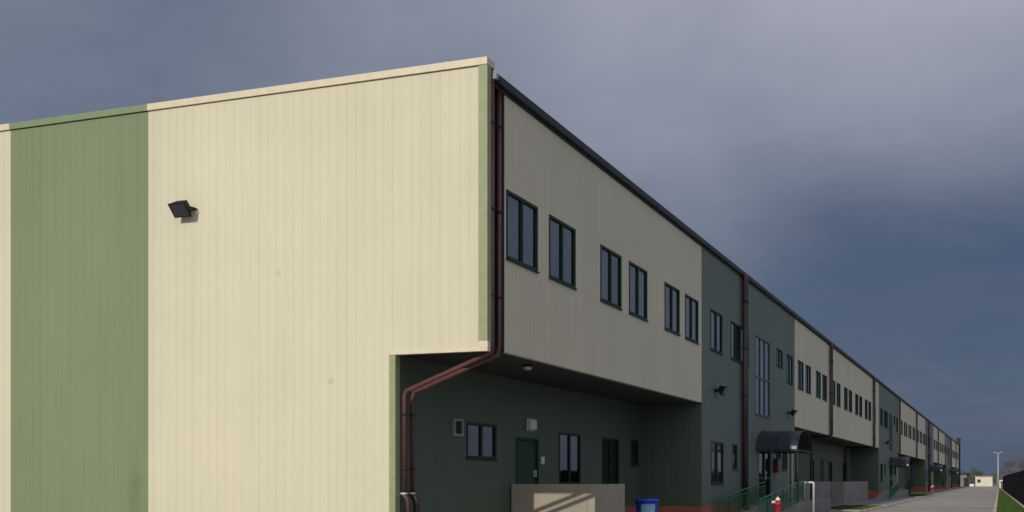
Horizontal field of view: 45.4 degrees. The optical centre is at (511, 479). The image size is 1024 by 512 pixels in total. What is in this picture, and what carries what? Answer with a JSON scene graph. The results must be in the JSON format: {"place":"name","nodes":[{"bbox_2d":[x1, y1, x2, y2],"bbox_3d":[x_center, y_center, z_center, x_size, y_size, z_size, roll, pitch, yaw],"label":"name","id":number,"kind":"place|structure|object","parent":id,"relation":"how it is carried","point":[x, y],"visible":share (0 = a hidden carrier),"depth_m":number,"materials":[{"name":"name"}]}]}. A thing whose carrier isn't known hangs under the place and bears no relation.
{"place":"outdoors","nodes":[
{"label":"outdoors","id":0,"kind":"place"},
{"bbox_2d":[0,56,958,511],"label":"warehouse","id":1,"kind":"structure","parent":0,"point":[370,292],"depth_m":26.83,"materials":[{"name":"beige metal"}]},
{"bbox_2d":[168,200,196,217],"bbox_3d":[-7.060,-5.808,26.196,0.506,0.352,0.433,0,0,22],"label":"floodlight","id":2,"kind":"object","parent":1,"relation":"attached to","point":[180,209],"visible":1,"depth_m":26.11,"materials":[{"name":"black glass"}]},
{"bbox_2d":[466,422,497,460],"bbox_3d":[-0.714,-0.900,28.799,0.095,0.860,1.790,0,0,22],"label":"window","id":3,"kind":"structure","parent":1,"relation":"in","point":[480,457],"depth_m":28.81,"materials":[{"name":"green glass"}]},
{"bbox_2d":[506,189,539,272],"bbox_3d":[0.189,-5.150,25.477,0.140,1.420,1.820,0,0,22],"label":"window","id":4,"kind":"structure","parent":1,"relation":"in","point":[526,208],"depth_m":25.46,"materials":[{"name":"black glass"}]},
{"bbox_2d":[522,364,532,369],"bbox_3d":[0.342,-2.473,26.914,0.240,0.122,0.240,0,0,22],"label":"soffit lamp","id":5,"kind":"object","parent":1,"relation":"attached to","point":[527,366],"visible":1,"depth_m":26.83,"materials":[{"name":"white plastic"}]},
{"bbox_2d":[516,437,538,483],"bbox_3d":[0.357,-0.110,31.564,0.120,1.940,1.600,0,0,22],"label":"door","id":6,"kind":"structure","parent":1,"relation":"in","point":[527,449],"depth_m":31.71,"materials":[{"name":"green metal"}]},
{"bbox_2d":[526,418,536,431],"bbox_3d":[0.517,-1.430,31.639,0.158,0.340,0.440,0,0,22],"label":"wall lamp","id":7,"kind":"object","parent":1,"relation":"attached to","point":[531,424],"visible":1,"depth_m":31.48,"materials":[{"name":"white paint"}]},
{"bbox_2d":[549,214,576,289],"bbox_3d":[1.122,-5.150,27.797,0.140,1.420,1.820,0,0,22],"label":"window","id":8,"kind":"structure","parent":1,"relation":"in","point":[565,230],"depth_m":27.77,"materials":[{"name":"black glass"}]},
{"bbox_2d":[559,432,580,483],"bbox_3d":[1.637,-0.580,34.649,0.095,1.480,1.880,0,0,22],"label":"window","id":9,"kind":"structure","parent":1,"relation":"in","point":[560,433],"depth_m":34.67,"materials":[{"name":"green glass"}]},
{"bbox_2d":[602,437,618,483],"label":"window","id":10,"kind":"structure","parent":1,"relation":"in","point":[610,439],"depth_m":38.21,"materials":[{"name":"green glass"}]},
{"bbox_2d":[600,244,622,310],"bbox_3d":[2.502,-5.150,31.230,0.140,1.420,1.820,0,0,22],"label":"window","id":11,"kind":"structure","parent":1,"relation":"in","point":[603,250],"depth_m":31.10,"materials":[{"name":"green glass"}]},
{"bbox_2d":[631,440,639,466],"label":"window","id":12,"kind":"structure","parent":1,"relation":"in","point":[637,441],"depth_m":41.09,"materials":[{"name":"green glass"}]},
{"bbox_2d":[629,261,648,321],"bbox_3d":[3.434,-5.150,33.550,0.140,1.420,1.820,0,0,22],"label":"window","id":13,"kind":"structure","parent":1,"relation":"in","point":[639,271],"depth_m":33.52,"materials":[{"name":"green glass"}]},
{"bbox_2d":[664,282,680,335],"bbox_3d":[4.814,-5.150,36.983,0.140,1.420,1.820,0,0,22],"label":"window","id":14,"kind":"structure","parent":1,"relation":"in","point":[673,290],"depth_m":37.19,"materials":[{"name":"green glass"}]},
{"bbox_2d":[685,294,699,344],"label":"window","id":15,"kind":"structure","parent":1,"relation":"in","point":[692,301],"depth_m":39.27,"materials":[{"name":"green glass"}]},
{"bbox_2d":[710,309,722,354],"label":"window","id":16,"kind":"structure","parent":1,"relation":"in","point":[718,349],"depth_m":42.65,"materials":[{"name":"glass"}]},
{"bbox_2d":[711,441,723,484],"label":"window","id":17,"kind":"structure","parent":1,"relation":"in","point":[719,445],"depth_m":43.22,"materials":[{"name":"green glass"}]},
{"bbox_2d":[714,385,727,395],"bbox_3d":[7.263,-3.099,42.454,0.413,0.352,0.506,0,0,22],"label":"floodlight","id":18,"kind":"object","parent":1,"relation":"attached to","point":[721,390],"visible":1,"depth_m":42.30,"materials":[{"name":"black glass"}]},
{"bbox_2d":[732,444,737,469],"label":"window","id":19,"kind":"structure","parent":1,"relation":"in","point":[734,446],"depth_m":45.86,"materials":[{"name":"green glass"}]},
{"bbox_2d":[731,321,740,362],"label":"window","id":20,"kind":"structure","parent":1,"relation":"in","point":[736,325],"depth_m":45.71,"materials":[{"name":"green glass"}]},
{"bbox_2d":[741,326,749,366],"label":"window","id":21,"kind":"structure","parent":1,"relation":"in","point":[741,326],"depth_m":47.19,"materials":[{"name":"green glass"}]},
{"bbox_2d":[755,335,769,417],"bbox_3d":[10.395,-4.250,50.868,0.140,3.220,3.310,0,0,22],"label":"window","id":22,"kind":"structure","parent":1,"relation":"in","point":[762,377],"depth_m":51.20,"materials":[{"name":"grey glass"}]},
{"bbox_2d":[759,451,769,498],"bbox_3d":[10.595,-0.245,51.407,0.140,2.210,2.700,0,0,22],"label":"entrance door","id":23,"kind":"structure","parent":1,"relation":"in","point":[763,477],"depth_m":51.38,"materials":[{"name":"green glass"}]},
{"bbox_2d":[773,459,779,472],"bbox_3d":[11.576,-0.620,53.438,0.205,0.600,0.640,0,0,22],"label":"fire cabinet","id":24,"kind":"object","parent":1,"relation":"attached to","point":[776,465],"visible":1,"depth_m":53.16,"materials":[{"name":"red metal"}]},
{"bbox_2d":[776,451,781,470],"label":"window","id":25,"kind":"structure","parent":1,"relation":"in","point":[778,456],"depth_m":54.90,"materials":[{"name":"green glass"}]},
{"bbox_2d":[776,348,782,368],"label":"window","id":26,"kind":"structure","parent":1,"relation":"in","point":[779,352],"depth_m":54.66,"materials":[{"name":"glass"}]},
{"bbox_2d":[782,453,787,470],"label":"window","id":27,"kind":"structure","parent":1,"relation":"in","point":[783,454],"depth_m":55.90,"materials":[{"name":"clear glass"}]},
{"bbox_2d":[787,354,792,384],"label":"window","id":28,"kind":"structure","parent":1,"relation":"in","point":[789,358],"depth_m":57.40,"materials":[{"name":"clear glass"}]},
{"bbox_2d":[789,453,792,497],"bbox_3d":[13.071,-0.220,57.579,0.112,2.160,1.200,0,0,22],"label":"door","id":29,"kind":"structure","parent":1,"relation":"in","point":[790,454],"depth_m":58.07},
{"bbox_2d":[788,409,797,416],"bbox_3d":[13.043,-3.099,56.836,0.413,0.352,0.506,0,0,22],"label":"floodlight","id":30,"kind":"object","parent":1,"relation":"attached to","point":[793,413],"visible":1,"depth_m":56.66,"materials":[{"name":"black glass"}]},
{"bbox_2d":[798,360,803,390],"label":"window","id":31,"kind":"structure","parent":1,"relation":"in","point":[800,364],"depth_m":60.49,"materials":[{"name":"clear glass"}]},
{"bbox_2d":[805,364,810,393],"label":"window","id":32,"kind":"structure","parent":1,"relation":"in","point":[808,391],"depth_m":63.35,"materials":[{"name":"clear glass"}]},
{"bbox_2d":[816,370,820,398],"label":"window","id":33,"kind":"structure","parent":1,"relation":"in","point":[818,375],"depth_m":66.13,"materials":[{"name":"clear glass"}]},
{"bbox_2d":[820,459,822,481],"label":"door","id":34,"kind":"structure","parent":1,"relation":"in","point":[821,461],"depth_m":82.78,"materials":[{"name":"metal"}]},
{"bbox_2d":[822,374,827,401],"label":"window","id":35,"kind":"structure","parent":1,"relation":"in","point":[824,378],"depth_m":68.40,"materials":[{"name":"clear glass"}]},
{"bbox_2d":[829,461,831,481],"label":"window","id":36,"kind":"structure","parent":1,"relation":"in","point":[830,462],"depth_m":86.69,"materials":[{"name":"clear glass"}]},
{"bbox_2d":[833,380,834,404],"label":"window","id":37,"kind":"structure","parent":1,"relation":"in","point":[833,380],"depth_m":72.27,"materials":[{"name":"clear glass"}]},
{"bbox_2d":[837,383,840,407],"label":"window","id":38,"kind":"structure","parent":1,"relation":"in","point":[838,385],"depth_m":74.23,"materials":[{"name":"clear glass"}]},
{"bbox_2d":[843,463,844,481],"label":"window","id":39,"kind":"structure","parent":1,"relation":"in","point":[843,463],"depth_m":94.16,"materials":[{"name":"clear glass"}]},
{"bbox_2d":[844,387,847,410],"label":"window","id":40,"kind":"structure","parent":1,"relation":"in","point":[845,389],"depth_m":77.58,"materials":[{"name":"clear glass"}]},
{"bbox_2d":[849,390,852,412],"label":"window","id":41,"kind":"structure","parent":1,"relation":"in","point":[850,392],"depth_m":79.94,"materials":[{"name":"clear glass"}]},
{"bbox_2d":[855,393,857,414],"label":"window","id":42,"kind":"structure","parent":1,"relation":"in","point":[856,395],"depth_m":83.33,"materials":[{"name":"green glass"}]},
{"bbox_2d":[859,396,861,416],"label":"window","id":43,"kind":"structure","parent":1,"relation":"in","point":[860,398],"depth_m":85.66,"materials":[{"name":"green glass"}]},
{"bbox_2d":[865,399,867,419],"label":"window","id":44,"kind":"structure","parent":1,"relation":"in","point":[866,401],"depth_m":89.64,"materials":[{"name":"green glass"}]},
{"bbox_2d":[868,401,870,420],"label":"window","id":45,"kind":"structure","parent":1,"relation":"in","point":[869,403],"depth_m":91.41,"materials":[{"name":"green glass"}]},
{"bbox_2d":[880,408,882,425],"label":"window","id":46,"kind":"structure","parent":1,"relation":"in","point":[881,410],"depth_m":100.22,"materials":[{"name":"green glass"}]},
{"bbox_2d":[880,464,882,481],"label":"window","id":47,"kind":"structure","parent":1,"relation":"in","point":[881,465],"depth_m":100.29,"materials":[{"name":"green glass"}]},
{"bbox_2d":[884,410,885,427],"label":"window","id":48,"kind":"structure","parent":1,"relation":"in","point":[884,410],"depth_m":103.33,"materials":[{"name":"green glass"}]},
{"bbox_2d":[886,411,887,428],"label":"window","id":49,"kind":"structure","parent":1,"relation":"in","point":[886,411],"depth_m":105.08,"materials":[{"name":"green glass"}]},
{"bbox_2d":[889,413,892,450],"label":"window","id":50,"kind":"structure","parent":1,"relation":"in","point":[890,415],"depth_m":108.66,"materials":[{"name":"grey glass"}]},
{"bbox_2d":[890,467,891,489],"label":"entrance door","id":51,"kind":"structure","parent":1,"relation":"in","point":[890,467],"depth_m":108.90,"materials":[{"name":"green glass"}]},
{"bbox_2d":[889,457,912,489],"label":"entrance canopy","id":52,"kind":"object","parent":1,"relation":"attached to","point":[900,461],"visible":1,"depth_m":107.04,"materials":[{"name":"metal"}]},
{"bbox_2d":[930,465,943,485],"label":"entrance canopy","id":53,"kind":"object","parent":1,"relation":"attached to","point":[936,468],"visible":0.94,"depth_m":165.07,"materials":[{"name":"metal"}]},
{"bbox_2d":[949,469,958,484],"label":"entrance canopy","id":54,"kind":"object","parent":1,"relation":"attached to","point":[953,471],"visible":1,"depth_m":222.78,"materials":[{"name":"metal"}]},
{"bbox_2d":[0,0,1023,480],"label":"sky","id":55,"kind":"structure","parent":0,"point":[861,162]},
{"bbox_2d":[831,487,967,511],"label":"pavement","id":56,"kind":"structure","parent":0,"point":[885,502],"depth_m":89.52,"materials":[{"name":"concrete"}]},
{"bbox_2d":[511,484,624,511],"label":"concrete landing","id":57,"kind":"object","parent":56,"relation":"on","point":[567,497],"visible":1,"depth_m":30.09,"materials":[{"name":"grey concrete"}]},
{"bbox_2d":[635,498,658,511],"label":"blue bin","id":58,"kind":"object","parent":56,"relation":"on","point":[646,504],"visible":1,"depth_m":37.20,"materials":[{"name":"plastic"}]},
{"bbox_2d":[772,497,780,511],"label":"fire hydrant","id":59,"kind":"object","parent":56,"relation":"on","point":[777,503],"visible":1,"depth_m":41.95,"materials":[{"name":"red metal"}]},
{"bbox_2d":[740,498,830,511],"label":"entrance ramp","id":60,"kind":"structure","parent":56,"relation":"on","point":[822,504],"depth_m":50.17,"materials":[{"name":"grey concrete"}]},
{"bbox_2d":[718,481,764,511],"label":"ramp railing","id":61,"kind":"object","parent":60,"relation":"on","point":[740,499],"visible":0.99,"depth_m":45.14,"materials":[{"name":"green metal"}]},
{"bbox_2d":[758,481,803,511],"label":"ramp railing","id":62,"kind":"object","parent":60,"relation":"on","point":[785,498],"visible":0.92,"depth_m":46.07,"materials":[{"name":"green metal"}]},
{"bbox_2d":[756,430,812,501],"bbox_3d":[11.402,-0.610,51.029,1.680,2.940,4.107,0,0,22],"label":"entrance canopy","id":63,"kind":"object","parent":60,"relation":"on","point":[796,442],"visible":1,"depth_m":49.59,"materials":[{"name":"metal"}]},
{"bbox_2d":[804,481,814,511],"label":"barrier hoop","id":64,"kind":"object","parent":56,"relation":"on","point":[813,496],"visible":1,"depth_m":50.40,"materials":[{"name":"white metal"}]},
{"bbox_2d":[795,482,829,497],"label":"concrete landing","id":65,"kind":"object","parent":56,"relation":"on","point":[822,489],"visible":0.26,"depth_m":65.27,"materials":[{"name":"grey concrete"}]},
{"bbox_2d":[830,481,867,503],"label":"concrete landing","id":66,"kind":"object","parent":56,"relation":"on","point":[846,492],"visible":0.69,"depth_m":77.47,"materials":[{"name":"grey concrete"}]},
{"bbox_2d":[873,489,908,499],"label":"entrance ramp","id":67,"kind":"structure","parent":56,"relation":"on","point":[884,494],"depth_m":98.59,"materials":[{"name":"grey concrete"}]},
{"bbox_2d":[889,481,898,498],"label":"ramp railing","id":68,"kind":"object","parent":67,"relation":"on","point":[893,490],"visible":1,"depth_m":95.98,"materials":[{"name":"green metal"}]},
{"bbox_2d":[868,486,997,511],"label":"road","id":69,"kind":"structure","parent":0,"point":[978,499],"depth_m":83.09,"materials":[{"name":"grey asphalt"}]},
{"bbox_2d":[975,476,992,485],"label":"gate kiosk","id":70,"kind":"object","parent":69,"relation":"on","point":[983,480],"visible":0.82,"depth_m":306.00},
{"bbox_2d":[994,452,1001,487],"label":"lamp post","id":71,"kind":"object","parent":69,"relation":"on","point":[998,469],"visible":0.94,"depth_m":243.39,"materials":[{"name":"grey metal"}]},
{"bbox_2d":[960,473,970,486],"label":"grey shed","id":72,"kind":"structure","parent":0,"point":[964,479],"depth_m":292.74,"materials":[{"name":"metal"}]},
{"bbox_2d":[970,482,1022,504],"bbox_3d":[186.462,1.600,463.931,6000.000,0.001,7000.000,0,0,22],"label":"ground","id":73,"kind":"structure","parent":0,"point":[995,484],"depth_m":301.19,"materials":[{"name":"grey concrete"}]},
{"bbox_2d":[848,486,1023,511],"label":"kerb","id":74,"kind":"structure","parent":73,"relation":"on","point":[902,502],"depth_m":79.94,"materials":[{"name":"concrete"}]},
{"bbox_2d":[956,438,960,486],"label":"brick stack","id":75,"kind":"object","parent":73,"relation":"on","point":[958,440],"visible":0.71,"depth_m":271.60,"materials":[{"name":"brown brick"}]},
{"bbox_2d":[962,466,976,478],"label":"olive tree","id":76,"kind":"object","parent":73,"relation":"on","point":[973,470],"visible":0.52,"depth_m":323.31,"materials":[{"name":"green plant"}]},
{"bbox_2d":[971,470,984,480],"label":"olive tree","id":77,"kind":"object","parent":73,"relation":"on","point":[979,473],"visible":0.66,"depth_m":336.05,"materials":[{"name":"green plant"}]},
{"bbox_2d":[970,470,1017,483],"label":"scrub","id":78,"kind":"object","parent":73,"relation":"on","point":[972,481],"visible":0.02,"depth_m":456.88,"materials":[{"name":"plant"}]},
{"bbox_2d":[999,468,1010,486],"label":"bare tree","id":79,"kind":"object","parent":73,"relation":"on","point":[1001,475],"visible":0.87,"depth_m":269.06,"materials":[{"name":"brown plant"}]},
{"bbox_2d":[1000,457,1015,473],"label":"bare tree","id":80,"kind":"object","parent":73,"relation":"on","point":[1007,464],"visible":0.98,"depth_m":207.12,"materials":[{"name":"brown plant"}]},
{"bbox_2d":[1003,470,1023,504],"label":"slat fence","id":81,"kind":"object","parent":73,"relation":"on","point":[1013,485],"visible":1,"depth_m":99.38,"materials":[{"name":"metal"}]},
{"bbox_2d":[1010,457,1023,470],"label":"bare tree","id":82,"kind":"object","parent":73,"relation":"on","point":[1016,462],"visible":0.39,"depth_m":228.91,"materials":[{"name":"brown plant"}]},
{"bbox_2d":[1016,457,1022,470],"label":"bare tree","id":83,"kind":"object","parent":73,"relation":"on","point":[1021,467],"visible":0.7,"depth_m":171.98,"materials":[{"name":"brown plant"}]},
{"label":"lawn","id":84,"kind":"structure","parent":0,"visible":0},
{"bbox_2d":[904,485,910,493],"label":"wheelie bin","id":85,"kind":"object","parent":84,"relation":"on","point":[906,487],"visible":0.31,"depth_m":119.87,"materials":[{"name":"green plastic"}]},
{"bbox_2d":[831,489,1023,511],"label":"grass","id":86,"kind":"structure","parent":84,"relation":"on","point":[1006,503],"depth_m":69.82,"materials":[{"name":"green plant"}]}
]}

